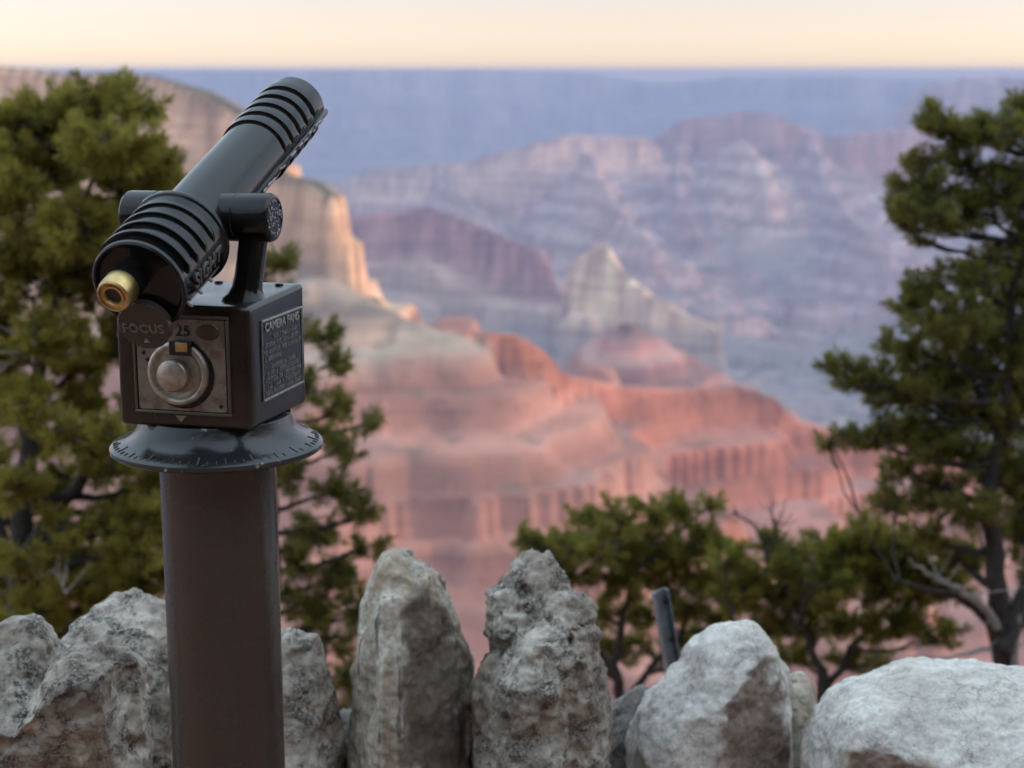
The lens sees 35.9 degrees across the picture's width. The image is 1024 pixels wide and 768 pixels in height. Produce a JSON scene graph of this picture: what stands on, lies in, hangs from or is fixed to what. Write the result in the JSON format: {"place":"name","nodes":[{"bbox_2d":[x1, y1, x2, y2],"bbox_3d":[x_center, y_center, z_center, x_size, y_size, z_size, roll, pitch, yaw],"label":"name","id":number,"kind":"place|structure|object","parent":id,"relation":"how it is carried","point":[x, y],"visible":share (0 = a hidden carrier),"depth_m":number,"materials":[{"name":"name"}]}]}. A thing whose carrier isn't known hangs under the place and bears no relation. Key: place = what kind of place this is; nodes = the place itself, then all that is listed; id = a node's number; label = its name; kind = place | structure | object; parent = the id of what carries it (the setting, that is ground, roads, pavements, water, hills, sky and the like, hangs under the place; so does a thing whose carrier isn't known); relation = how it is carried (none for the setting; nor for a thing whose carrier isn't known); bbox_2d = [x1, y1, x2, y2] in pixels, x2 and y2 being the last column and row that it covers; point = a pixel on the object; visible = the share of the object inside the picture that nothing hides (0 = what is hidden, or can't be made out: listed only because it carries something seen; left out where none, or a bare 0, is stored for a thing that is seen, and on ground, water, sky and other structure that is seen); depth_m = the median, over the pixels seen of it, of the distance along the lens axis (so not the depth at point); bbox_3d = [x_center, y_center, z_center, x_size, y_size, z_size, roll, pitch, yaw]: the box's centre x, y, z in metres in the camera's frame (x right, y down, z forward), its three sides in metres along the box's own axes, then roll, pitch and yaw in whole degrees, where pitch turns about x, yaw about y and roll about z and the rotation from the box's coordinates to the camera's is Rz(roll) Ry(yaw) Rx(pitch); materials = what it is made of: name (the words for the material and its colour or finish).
{"place":"outdoors","nodes":[
{"label":"outdoors","id":0,"kind":"place"},
{"bbox_2d":[0,66,1023,704],"bbox_3d":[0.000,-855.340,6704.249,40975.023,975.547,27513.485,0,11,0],"label":"canyon terrain","id":1,"kind":"structure","parent":0,"point":[544,294],"depth_m":4283.86,"materials":[{"name":"stone"}]},
{"bbox_2d":[0,62,190,639],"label":"pinyon pine","id":2,"kind":"object","parent":1,"relation":"on","point":[43,145],"visible":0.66,"depth_m":5.16,"materials":[{"name":"green plant"}]},
{"bbox_2d":[92,77,327,767],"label":"coin viewer","id":3,"kind":"object","parent":1,"relation":"on","point":[212,381],"visible":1,"depth_m":1.73,"materials":[{"name":"brown paint"}]},
{"bbox_2d":[157,239,397,710],"bbox_3d":[-0.906,0.680,5.939,1.011,2.479,0.435,4,12,19],"label":"pinyon pine","id":4,"kind":"object","parent":1,"relation":"on","point":[340,572],"visible":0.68,"depth_m":5.79,"materials":[{"name":"green plant"}]},
{"bbox_2d":[506,485,748,698],"bbox_3d":[0.549,1.317,7.084,1.130,1.830,0.588,-4,12,-18],"label":"pinyon pine","id":5,"kind":"object","parent":1,"relation":"on","point":[674,554],"visible":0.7,"depth_m":6.88,"materials":[{"name":"green plant"}]},
{"bbox_2d":[651,588,679,672],"bbox_3d":[0.401,1.020,3.199,0.259,1.264,0.028,0,11,0],"label":"metal post","id":6,"kind":"object","parent":1,"relation":"on","point":[661,599],"visible":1,"depth_m":3.09,"materials":[{"name":"metal"}]},
{"bbox_2d":[702,497,1008,703],"bbox_3d":[1.436,1.276,6.591,1.315,1.693,0.647,0,11,0],"label":"pinyon pine","id":7,"kind":"object","parent":1,"relation":"on","point":[846,553],"visible":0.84,"depth_m":6.51,"materials":[{"name":"green plant"}]},
{"bbox_2d":[809,86,1023,670],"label":"pinyon pine","id":8,"kind":"object","parent":1,"relation":"on","point":[957,408],"visible":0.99,"depth_m":5.89,"materials":[{"name":"green plant"}]},
{"bbox_3d":[0.000,1.213,2.598,5.200,0.874,0.711,0,11,0],"label":"stone wall","id":9,"kind":"object","parent":1,"relation":"on","visible":0},
{"bbox_2d":[0,613,153,767],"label":"stone","id":10,"kind":"object","parent":9,"relation":"on","point":[78,705],"visible":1,"depth_m":2.08,"materials":[{"name":"grey stone"}]},
{"bbox_2d":[61,588,172,767],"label":"stone","id":11,"kind":"object","parent":9,"relation":"on","point":[133,619],"visible":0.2,"depth_m":2.31,"materials":[{"name":"grey stone"}]},
{"bbox_2d":[281,627,346,767],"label":"stone","id":12,"kind":"object","parent":9,"relation":"on","point":[314,734],"visible":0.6,"depth_m":2.41,"materials":[{"name":"grey stone"}]},
{"bbox_2d":[340,708,350,746],"bbox_3d":[-0.282,0.671,2.657,0.101,0.258,0.152,0,11,0],"label":"stone","id":13,"kind":"object","parent":9,"relation":"on","point":[344,714],"visible":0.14,"depth_m":2.62,"materials":[{"name":"stone"}]},
{"bbox_2d":[346,547,473,767],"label":"stone","id":14,"kind":"object","parent":9,"relation":"on","point":[411,671],"visible":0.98,"depth_m":2.40,"materials":[{"name":"stone"}]},
{"bbox_2d":[467,642,474,679],"bbox_3d":[-0.123,0.593,2.685,0.150,0.431,0.162,0,11,0],"label":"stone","id":15,"kind":"object","parent":9,"relation":"on","point":[473,660],"visible":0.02,"depth_m":2.69,"materials":[{"name":"stone"}]},
{"bbox_2d":[470,548,613,767],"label":"stone","id":16,"kind":"object","parent":9,"relation":"on","point":[540,694],"visible":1,"depth_m":2.34,"materials":[{"name":"grey stone"}]},
{"bbox_2d":[609,684,648,767],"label":"stone","id":17,"kind":"object","parent":9,"relation":"on","point":[626,704],"visible":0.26,"depth_m":2.58,"materials":[{"name":"stone"}]},
{"bbox_2d":[624,619,793,767],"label":"stone","id":18,"kind":"object","parent":9,"relation":"on","point":[717,695],"visible":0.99,"depth_m":2.43,"materials":[{"name":"stone"}]},
{"bbox_2d":[790,671,815,767],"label":"stone","id":19,"kind":"object","parent":9,"relation":"on","point":[803,701],"visible":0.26,"depth_m":2.60,"materials":[{"name":"stone"}]},
{"bbox_2d":[799,656,1023,767],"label":"stone","id":20,"kind":"object","parent":9,"relation":"on","point":[918,712],"visible":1,"depth_m":2.28,"materials":[{"name":"stone"}]},
{"bbox_2d":[0,0,1023,81],"label":"sky","id":21,"kind":"structure","parent":0,"point":[642,40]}
]}

